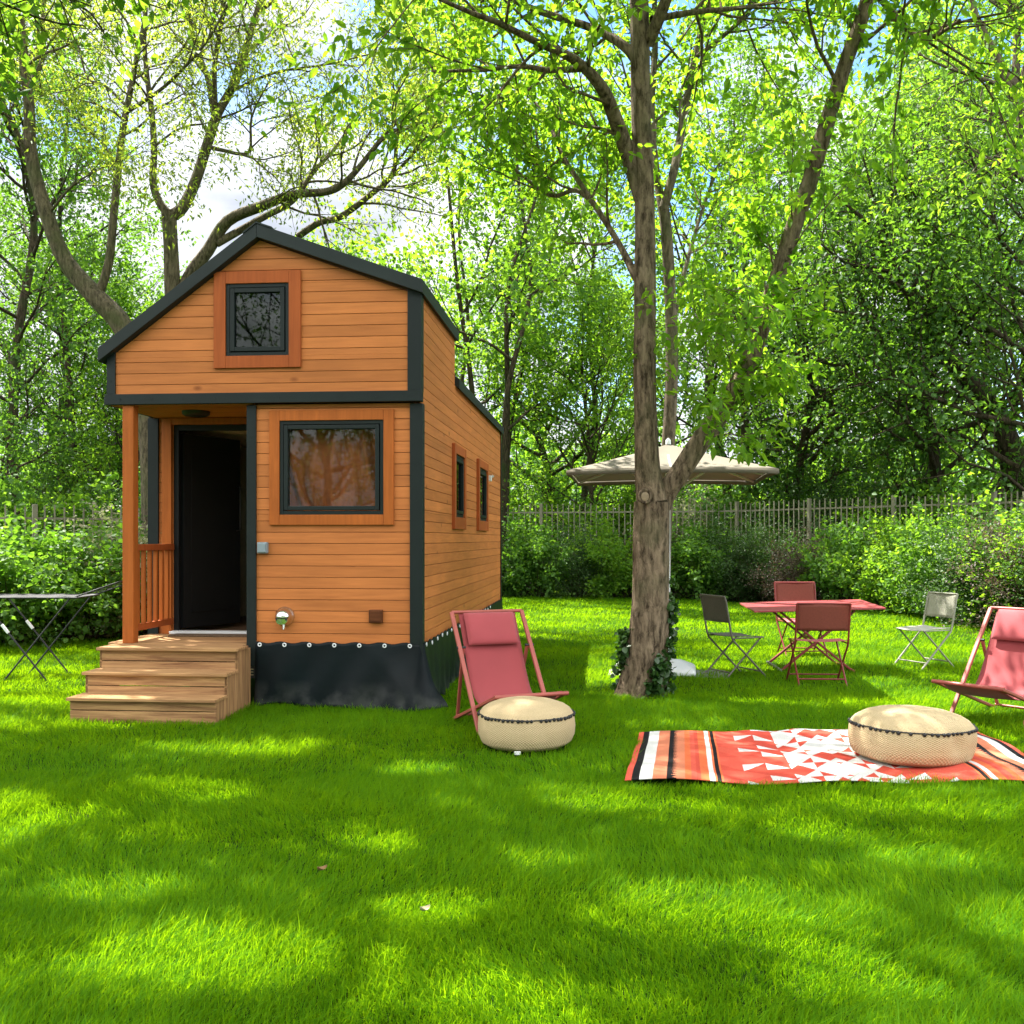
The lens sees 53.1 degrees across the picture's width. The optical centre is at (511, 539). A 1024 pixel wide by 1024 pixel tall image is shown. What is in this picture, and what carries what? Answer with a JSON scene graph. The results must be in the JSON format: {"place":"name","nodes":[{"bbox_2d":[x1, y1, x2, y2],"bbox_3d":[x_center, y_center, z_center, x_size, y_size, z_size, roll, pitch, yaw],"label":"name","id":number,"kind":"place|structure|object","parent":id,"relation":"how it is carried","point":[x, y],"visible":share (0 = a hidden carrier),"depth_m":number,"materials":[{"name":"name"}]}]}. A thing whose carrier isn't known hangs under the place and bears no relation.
{"place":"outdoors","nodes":[
{"label":"outdoors","id":0,"kind":"place"},
{"bbox_2d":[0,578,1023,1023],"bbox_3d":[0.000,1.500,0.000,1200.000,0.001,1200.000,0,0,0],"label":"ground","id":1,"kind":"structure","parent":0,"point":[252,694],"depth_m":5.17,"materials":[{"name":"green plant"}]},
{"bbox_2d":[0,538,30,643],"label":"bright shrub","id":2,"kind":"object","parent":1,"relation":"on","point":[4,633],"visible":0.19,"depth_m":14.05,"materials":[{"name":"green plant"}]},
{"bbox_2d":[0,462,86,557],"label":"hazel shrub","id":3,"kind":"object","parent":1,"relation":"on","point":[15,485],"visible":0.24,"depth_m":20.28,"materials":[{"name":"green plant"}]},
{"bbox_2d":[0,513,120,647],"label":"hazel shrub","id":4,"kind":"object","parent":1,"relation":"on","point":[16,620],"visible":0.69,"depth_m":14.17,"materials":[{"name":"green plant"}]},
{"bbox_2d":[0,581,122,680],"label":"drying rack","id":5,"kind":"object","parent":1,"relation":"on","point":[9,597],"visible":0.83,"depth_m":10.90,"materials":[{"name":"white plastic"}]},
{"bbox_2d":[0,504,140,617],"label":"metal fence","id":6,"kind":"object","parent":1,"relation":"on","point":[35,511],"visible":0.19,"depth_m":17.69,"materials":[{"name":"grey metal"}]},
{"bbox_2d":[4,467,140,578],"bbox_3d":[-9.093,0.041,20.835,3.964,3.050,3.382,0,0,15],"label":"bright shrub","id":7,"kind":"object","parent":1,"relation":"on","point":[78,495],"visible":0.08,"depth_m":20.64,"materials":[{"name":"green plant"}]},
{"bbox_2d":[0,514,147,642],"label":"hazel shrub","id":8,"kind":"object","parent":1,"relation":"on","point":[98,576],"visible":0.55,"depth_m":14.84,"materials":[{"name":"green plant"}]},
{"bbox_2d":[0,0,152,541],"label":"slender tree","id":9,"kind":"object","parent":1,"relation":"on","point":[11,434],"visible":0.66,"depth_m":21.92,"materials":[{"name":"green plant"}]},
{"bbox_2d":[19,465,140,547],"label":"privet shrub","id":10,"kind":"object","parent":1,"relation":"on","point":[115,496],"visible":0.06,"depth_m":21.13,"materials":[{"name":"green plant"}]},
{"bbox_2d":[0,45,169,525],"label":"slender tree","id":11,"kind":"object","parent":1,"relation":"on","point":[49,477],"visible":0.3,"depth_m":25.51,"materials":[{"name":"green plant"}]},
{"bbox_2d":[21,274,157,517],"bbox_3d":[-8.991,-2.542,25.429,5.496,8.283,5.479,0,0,-42],"label":"young tree","id":12,"kind":"object","parent":1,"relation":"on","point":[118,436],"visible":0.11,"depth_m":24.87,"materials":[{"name":"green plant"}]},
{"bbox_2d":[0,232,180,525],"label":"maple tree","id":13,"kind":"object","parent":1,"relation":"on","point":[78,363],"visible":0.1,"depth_m":27.03,"materials":[{"name":"green plant"}]},
{"bbox_2d":[0,183,203,521],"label":"broad tree","id":14,"kind":"object","parent":1,"relation":"on","point":[126,246],"visible":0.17,"depth_m":29.47,"materials":[{"name":"green plant"}]},
{"bbox_2d":[61,496,147,637],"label":"flowering shrub","id":15,"kind":"object","parent":1,"relation":"on","point":[145,539],"visible":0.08,"depth_m":15.53,"materials":[{"name":"green plant"}]},
{"bbox_2d":[89,471,140,538],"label":"hazel shrub","id":16,"kind":"object","parent":1,"relation":"on","point":[109,478],"visible":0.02,"depth_m":20.73,"materials":[{"name":"green plant"}]},
{"bbox_2d":[70,274,163,487],"bbox_3d":[-9.734,-3.910,34.751,10.574,11.042,8.765,0,0,-5],"label":"broad tree","id":17,"kind":"object","parent":1,"relation":"on","point":[148,300],"depth_m":32.54,"materials":[{"name":"green plant"}]},
{"bbox_2d":[122,511,147,599],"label":"privet shrub","id":18,"kind":"object","parent":1,"relation":"on","point":[141,530],"depth_m":16.36,"materials":[{"name":"green plant"}]},
{"bbox_2d":[0,0,299,146],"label":"shade tree","id":19,"kind":"object","parent":1,"relation":"on","point":[20,10],"visible":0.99,"depth_m":13.62,"materials":[{"name":"green plant"}]},
{"bbox_2d":[66,634,249,724],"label":"wooden steps","id":20,"kind":"structure","parent":1,"relation":"on","point":[160,668],"depth_m":8.60,"materials":[{"name":"brown wood"}]},
{"bbox_2d":[168,633,246,636],"bbox_3d":[-2.821,0.924,9.863,0.930,0.013,0.195,0,0,5],"label":"doormat","id":21,"kind":"object","parent":20,"relation":"on","point":[203,635],"visible":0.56,"depth_m":9.79,"materials":[{"name":"grey"}]},
{"bbox_2d":[0,0,335,543],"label":"leaning tree","id":22,"kind":"object","parent":1,"relation":"on","point":[108,309],"visible":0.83,"depth_m":17.82,"materials":[{"name":"green plant"}]},
{"bbox_2d":[98,221,503,711],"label":"tiny house","id":23,"kind":"structure","parent":1,"relation":"on","point":[232,364],"depth_m":9.09,"materials":[{"name":"wood"}]},
{"bbox_2d":[181,433,240,627],"bbox_3d":[-3.082,-0.085,10.562,0.120,1.940,0.830,0,0,26],"label":"door","id":24,"kind":"structure","parent":23,"relation":"in","point":[210,466],"depth_m":10.52,"materials":[{"name":"black wood"}]},
{"bbox_2d":[214,270,300,368],"bbox_3d":[-2.249,-1.945,9.091,0.791,0.856,0.088,0,0,5],"label":"loft window","id":25,"kind":"structure","parent":23,"relation":"in","point":[257,314],"depth_m":9.07,"materials":[{"name":"orange wood"}]},
{"bbox_2d":[269,409,393,524],"bbox_3d":[-1.595,-0.635,9.083,1.123,1.018,0.088,0,0,5],"label":"window","id":26,"kind":"structure","parent":23,"relation":"in","point":[281,422],"depth_m":9.05,"materials":[{"name":"orange wood"}]},
{"bbox_2d":[286,429,379,510],"bbox_3d":[-1.558,-0.605,9.233,1.241,1.031,0.125,0,0,5],"label":"curtain","id":27,"kind":"object","parent":23,"relation":"hanging from","point":[332,467],"visible":0.52,"depth_m":9.23,"materials":[{"name":"orange fabric"}]},
{"bbox_2d":[452,443,466,529],"bbox_3d":[-0.606,-0.565,11.285,0.095,0.910,0.901,0,0,5],"label":"slit window","id":28,"kind":"structure","parent":23,"relation":"in","point":[459,455],"depth_m":11.33,"materials":[{"name":"orange wood"}]},
{"bbox_2d":[476,458,488,530],"bbox_3d":[-0.410,-0.565,13.449,0.095,0.910,1.066,0,0,5],"label":"slit window","id":29,"kind":"structure","parent":23,"relation":"in","point":[482,518],"depth_m":13.49,"materials":[{"name":"red wood"}]},
{"bbox_2d":[77,0,552,294],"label":"forking tree","id":30,"kind":"object","parent":1,"relation":"on","point":[287,199],"visible":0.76,"depth_m":18.54,"materials":[{"name":"green plant"}]},
{"bbox_2d":[317,865,326,870],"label":"fallen leaf","id":31,"kind":"object","parent":1,"relation":"on","point":[321,868],"visible":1,"depth_m":4.48,"materials":[{"name":"brown plant"}]},
{"bbox_2d":[295,219,367,256],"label":"young tree","id":32,"kind":"object","parent":1,"relation":"on","point":[313,236],"visible":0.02,"depth_m":29.68,"materials":[{"name":"green plant"}]},
{"bbox_2d":[420,904,429,910],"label":"fallen leaf","id":33,"kind":"object","parent":1,"relation":"on","point":[425,908],"visible":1,"depth_m":3.99,"materials":[{"name":"beige plant"}]},
{"bbox_2d":[396,269,517,412],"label":"young tree","id":34,"kind":"object","parent":1,"relation":"on","point":[475,347],"visible":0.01,"depth_m":35.52,"materials":[{"name":"green plant"}]},
{"bbox_2d":[312,0,687,593],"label":"maple tree","id":35,"kind":"object","parent":1,"relation":"on","point":[526,240],"visible":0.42,"depth_m":27.54,"materials":[{"name":"green plant"}]},
{"bbox_2d":[450,609,568,735],"bbox_3d":[-0.034,1.046,8.093,0.670,0.919,0.998,0,0,-22],"label":"deck chair","id":36,"kind":"object","parent":1,"relation":"on","point":[491,649],"visible":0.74,"depth_m":8.33,"materials":[{"name":"cloth"},{"name":"red painted wood"}]},
{"bbox_2d":[0,381,1023,543],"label":"woodland","id":37,"kind":"object","parent":1,"relation":"on","point":[521,457],"visible":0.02,"depth_m":46.19,"materials":[{"name":"green plant"}]},
{"bbox_2d":[502,512,539,596],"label":"privet shrub","id":38,"kind":"object","parent":1,"relation":"on","point":[510,558],"visible":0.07,"depth_m":26.50,"materials":[{"name":"green plant"}]},
{"bbox_2d":[477,696,575,754],"bbox_3d":[0.104,1.312,7.374,0.712,0.345,0.715,0,0,0],"label":"pouf","id":39,"kind":"object","parent":1,"relation":"on","point":[518,724],"visible":1,"depth_m":7.11,"materials":[{"name":"fabric"}]},
{"bbox_2d":[502,512,582,598],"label":"hazel shrub","id":40,"kind":"object","parent":1,"relation":"on","point":[538,545],"visible":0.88,"depth_m":25.98,"materials":[{"name":"green plant"}]},
{"bbox_2d":[508,475,582,592],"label":"bright shrub","id":41,"kind":"object","parent":1,"relation":"on","point":[537,506],"visible":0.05,"depth_m":30.10,"materials":[{"name":"green plant"}]},
{"bbox_2d":[417,189,705,524],"bbox_3d":[0.509,-4.925,35.204,14.035,13.113,11.367,0,0,13],"label":"broad tree","id":42,"kind":"object","parent":1,"relation":"on","point":[545,454],"visible":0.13,"depth_m":34.84,"materials":[{"name":"green plant"}]},
{"bbox_2d":[520,483,633,586],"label":"privet shrub","id":43,"kind":"object","parent":1,"relation":"on","point":[570,510],"visible":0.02,"depth_m":29.83,"materials":[{"name":"green plant"}]},
{"bbox_2d":[473,248,686,591],"bbox_3d":[1.975,-3.271,28.990,5.940,9.778,6.309,0,0,39],"label":"young tree","id":44,"kind":"object","parent":1,"relation":"on","point":[582,322],"visible":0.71,"depth_m":28.49,"materials":[{"name":"green plant"}]},
{"bbox_2d":[529,510,631,597],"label":"privet shrub","id":45,"kind":"object","parent":1,"relation":"on","point":[581,572],"visible":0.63,"depth_m":25.96,"materials":[{"name":"green plant"}]},
{"bbox_2d":[485,56,722,515],"bbox_3d":[2.445,-6.713,32.187,7.175,16.685,9.040,0,0,38],"label":"sparse tree","id":46,"kind":"object","parent":1,"relation":"on","point":[585,493],"visible":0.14,"depth_m":32.37,"materials":[{"name":"green plant"}]},
{"bbox_2d":[561,509,675,598],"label":"bright shrub","id":47,"kind":"object","parent":1,"relation":"on","point":[615,563],"visible":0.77,"depth_m":25.43,"materials":[{"name":"green plant"}]},
{"bbox_2d":[555,485,687,592],"bbox_3d":[3.349,-0.207,29.313,4.071,3.568,4.786,0,0,13],"label":"bright shrub","id":48,"kind":"object","parent":1,"relation":"on","point":[616,515],"visible":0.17,"depth_m":28.43,"materials":[{"name":"green plant"}]},
{"bbox_2d":[254,0,1023,698],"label":"forked tree","id":49,"kind":"object","parent":1,"relation":"on","point":[656,494],"visible":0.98,"depth_m":9.63,"materials":[{"name":"green plant"}]},
{"bbox_2d":[610,575,680,698],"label":"ivy","id":50,"kind":"object","parent":49,"relation":"attached to","point":[660,670],"visible":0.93,"depth_m":9.71,"materials":[{"name":"green plant"}]},
{"bbox_2d":[541,236,751,522],"bbox_3d":[5.277,-4.674,38.052,8.321,12.654,8.004,0,0,29],"label":"young tree","id":51,"kind":"object","parent":1,"relation":"on","point":[690,434],"visible":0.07,"depth_m":37.00,"materials":[{"name":"green plant"}]},
{"bbox_2d":[592,528,706,598],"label":"bronze shrub","id":52,"kind":"object","parent":1,"relation":"on","point":[629,588],"visible":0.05,"depth_m":25.57,"materials":[{"name":"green plant"}]},
{"bbox_2d":[566,438,778,677],"bbox_3d":[1.740,0.190,11.400,2.128,2.640,2.128,0,0,7],"label":"parasol","id":53,"kind":"object","parent":1,"relation":"on","point":[707,470],"visible":0.64,"depth_m":11.07,"materials":[{"name":"beige fabric"}]},
{"bbox_2d":[621,484,800,592],"bbox_3d":[5.064,-0.277,28.752,4.248,3.701,4.812,0,0,-28],"label":"flowering shrub","id":54,"kind":"object","parent":1,"relation":"on","point":[703,514],"visible":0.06,"depth_m":27.96,"materials":[{"name":"green plant"}]},
{"bbox_2d":[670,518,753,600],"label":"hazel shrub","id":55,"kind":"object","parent":1,"relation":"on","point":[691,558],"visible":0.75,"depth_m":24.85,"materials":[{"name":"green plant"}]},
{"bbox_2d":[561,0,869,578],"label":"thin tree","id":56,"kind":"object","parent":1,"relation":"on","point":[663,198],"visible":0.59,"depth_m":13.53,"materials":[{"name":"green plant"}]},
{"bbox_2d":[699,594,765,679],"bbox_3d":[2.416,1.053,11.178,0.564,0.909,0.492,0,0,-22],"label":"folding chair","id":57,"kind":"object","parent":1,"relation":"on","point":[715,608],"visible":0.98,"depth_m":11.07,"materials":[{"name":"grey metal"}]},
{"bbox_2d":[673,504,797,600],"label":"privet shrub","id":58,"kind":"object","parent":1,"relation":"on","point":[726,564],"visible":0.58,"depth_m":24.75,"materials":[{"name":"green plant"}]},
{"bbox_2d":[572,0,913,509],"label":"sparse tree","id":59,"kind":"object","parent":1,"relation":"on","point":[722,69],"visible":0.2,"depth_m":31.54,"materials":[{"name":"green plant"}]},
{"bbox_2d":[672,470,841,592],"bbox_3d":[6.677,-0.160,28.074,4.732,3.538,4.163,0,0,7],"label":"hazel shrub","id":60,"kind":"object","parent":1,"relation":"on","point":[724,499],"visible":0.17,"depth_m":27.34,"materials":[{"name":"green plant"}]},
{"bbox_2d":[502,491,1023,599],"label":"metal fence","id":61,"kind":"object","parent":1,"relation":"on","point":[809,508],"visible":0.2,"depth_m":24.72,"materials":[{"name":"grey metal"}]},
{"bbox_2d":[655,25,874,590],"bbox_3d":[6.333,-6.304,28.271,5.843,15.876,6.894,0,0,-1],"label":"slender tree","id":62,"kind":"object","parent":1,"relation":"on","point":[745,82],"visible":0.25,"depth_m":28.31,"materials":[{"name":"green plant"}]},
{"bbox_2d":[708,509,823,601],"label":"privet shrub","id":63,"kind":"object","parent":1,"relation":"on","point":[760,596],"visible":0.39,"depth_m":24.50,"materials":[{"name":"green plant"}]},
{"bbox_2d":[774,582,828,655],"bbox_3d":[3.740,1.033,13.254,0.552,0.949,0.564,0,0,-2],"label":"folding chair","id":64,"kind":"object","parent":1,"relation":"on","point":[794,591],"visible":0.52,"depth_m":13.50,"materials":[{"name":"red metal"}]},
{"bbox_2d":[581,108,1023,534],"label":"broad tree","id":65,"kind":"object","parent":1,"relation":"on","point":[805,431],"visible":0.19,"depth_m":27.51,"materials":[{"name":"green plant"}]},
{"bbox_2d":[693,258,917,527],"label":"maple tree","id":66,"kind":"object","parent":1,"relation":"on","point":[818,443],"visible":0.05,"depth_m":40.98,"materials":[{"name":"green plant"}]},
{"bbox_2d":[742,510,870,600],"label":"bronze shrub","id":67,"kind":"object","parent":1,"relation":"on","point":[798,572],"visible":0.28,"depth_m":22.94,"materials":[{"name":"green plant"}]},
{"bbox_2d":[739,599,885,671],"bbox_3d":[3.444,1.107,11.870,1.440,0.767,1.020,0,0,3],"label":"folding table","id":68,"kind":"object","parent":1,"relation":"on","point":[780,607],"visible":0.72,"depth_m":11.79,"materials":[{"name":"red plastic"}]},
{"bbox_2d":[786,602,851,685],"bbox_3d":[3.170,1.073,10.616,0.552,0.869,0.564,0,0,4],"label":"folding chair","id":69,"kind":"object","parent":1,"relation":"on","point":[809,616],"visible":0.96,"depth_m":10.38,"materials":[{"name":"red metal"}]},
{"bbox_2d":[625,729,1023,784],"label":"rug","id":70,"kind":"object","parent":1,"relation":"on","point":[798,755],"visible":0.7,"depth_m":6.74,"materials":[{"name":"red fabric"}]},
{"bbox_2d":[848,705,978,767],"bbox_3d":[2.687,1.298,6.864,0.818,0.345,0.820,1,0,-6],"label":"pouf","id":71,"kind":"object","parent":70,"relation":"on","point":[916,736],"visible":1,"depth_m":6.58,"materials":[{"name":"fabric"}]},
{"bbox_2d":[778,510,883,602],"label":"hazel shrub","id":72,"kind":"object","parent":1,"relation":"on","point":[817,568],"visible":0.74,"depth_m":22.10,"materials":[{"name":"green plant"}]},
{"bbox_2d":[733,248,935,517],"bbox_3d":[9.577,-3.552,31.401,6.607,10.353,7.379,0,0,-26],"label":"young tree","id":73,"kind":"object","parent":1,"relation":"on","point":[822,439],"visible":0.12,"depth_m":30.32,"materials":[{"name":"green plant"}]},
{"bbox_2d":[658,2,1023,522],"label":"broad tree","id":74,"kind":"object","parent":1,"relation":"on","point":[934,463],"visible":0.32,"depth_m":23.80,"materials":[{"name":"green plant"}]},
{"bbox_2d":[740,429,947,590],"bbox_3d":[8.546,-0.652,26.850,5.005,4.482,5.677,0,0,-13],"label":"privet shrub","id":75,"kind":"object","parent":1,"relation":"on","point":[862,494],"visible":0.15,"depth_m":26.54,"materials":[{"name":"green plant"}]},
{"bbox_2d":[720,1,1023,509],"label":"leaning dark tree","id":76,"kind":"object","parent":1,"relation":"on","point":[1002,442],"visible":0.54,"depth_m":22.80,"materials":[{"name":"green plant"}]},
{"bbox_2d":[829,494,955,612],"bbox_3d":[7.876,0.317,21.318,2.511,2.472,2.880,0,0,10],"label":"bright shrub","id":77,"kind":"object","parent":1,"relation":"on","point":[869,592],"visible":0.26,"depth_m":20.99,"materials":[{"name":"green plant"}]},
{"bbox_2d":[762,23,1023,529],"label":"broad tree","id":78,"kind":"object","parent":1,"relation":"on","point":[919,390],"visible":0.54,"depth_m":21.33,"materials":[{"name":"green plant"}]},
{"bbox_2d":[776,0,1023,501],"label":"tall tree","id":79,"kind":"object","parent":1,"relation":"on","point":[1009,38],"visible":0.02,"depth_m":32.75,"materials":[{"name":"green plant"}]},
{"bbox_2d":[818,456,982,593],"bbox_3d":[9.913,-0.268,25.343,3.803,3.695,4.429,0,0,-36],"label":"bright shrub","id":80,"kind":"object","parent":1,"relation":"on","point":[938,487],"visible":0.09,"depth_m":24.88,"materials":[{"name":"green plant"}]},
{"bbox_2d":[809,0,1023,252],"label":"pale limbed tree","id":81,"kind":"object","parent":1,"relation":"on","point":[948,109],"visible":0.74,"depth_m":19.08,"materials":[{"name":"green plant"}]},
{"bbox_2d":[809,0,1023,513],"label":"slender tree","id":82,"kind":"object","parent":1,"relation":"on","point":[941,395],"visible":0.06,"depth_m":30.23,"materials":[{"name":"green plant"}]},
{"bbox_2d":[854,494,985,617],"bbox_3d":[8.232,0.343,20.115,2.676,2.419,3.096,0,0,34],"label":"bright shrub","id":83,"kind":"object","parent":1,"relation":"on","point":[894,601],"visible":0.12,"depth_m":19.98,"materials":[{"name":"green plant"}]},
{"bbox_2d":[894,591,958,669],"bbox_3d":[4.864,1.069,12.052,0.564,0.879,0.472,0,0,-22],"label":"folding chair","id":84,"kind":"object","parent":1,"relation":"on","point":[940,604],"visible":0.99,"depth_m":12.11,"materials":[{"name":"grey metal"}]},
{"bbox_2d":[876,498,1023,622],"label":"hazel shrub","id":85,"kind":"object","parent":1,"relation":"on","point":[902,559],"visible":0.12,"depth_m":19.15,"materials":[{"name":"green plant"}]},
{"bbox_2d":[888,490,1023,627],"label":"privet shrub","id":86,"kind":"object","parent":1,"relation":"on","point":[963,587],"visible":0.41,"depth_m":17.62,"materials":[{"name":"green plant"}]},
{"bbox_2d":[909,467,1022,530],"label":"hazel shrub","id":87,"kind":"object","parent":1,"relation":"on","point":[968,493],"visible":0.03,"depth_m":23.32,"materials":[{"name":"green plant"}]},
{"bbox_2d":[923,483,1023,626],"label":"bright shrub","id":88,"kind":"object","parent":1,"relation":"on","point":[1018,526],"visible":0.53,"depth_m":17.10,"materials":[{"name":"green plant"}]},
{"bbox_2d":[931,606,1023,727],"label":"deck chair","id":89,"kind":"object","parent":1,"relation":"on","point":[1001,675],"visible":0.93,"depth_m":8.68,"materials":[{"name":"cloth"},{"name":"red painted metal"}]},
{"bbox_2d":[931,503,1023,633],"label":"bronze shrub","id":90,"kind":"object","parent":1,"relation":"on","point":[991,531],"visible":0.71,"depth_m":16.20,"materials":[{"name":"green plant"}]},
{"bbox_2d":[947,40,1023,500],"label":"tall tree","id":91,"kind":"object","parent":1,"relation":"on","point":[999,483],"visible":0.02,"depth_m":34.40,"materials":[{"name":"green plant"}]},
{"bbox_2d":[957,85,1023,396],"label":"maple tree","id":92,"kind":"object","parent":1,"relation":"on","point":[997,305],"visible":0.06,"depth_m":26.94,"materials":[{"name":"green plant"}]},
{"bbox_2d":[967,509,1023,604],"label":"privet shrub","id":93,"kind":"object","parent":1,"relation":"on","point":[1018,567],"visible":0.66,"depth_m":15.30,"materials":[{"name":"green plant"}]},
{"bbox_2d":[0,0,1023,528],"label":"sky","id":94,"kind":"structure","parent":0,"point":[221,200],"materials":[{"name":"white"}]}
]}

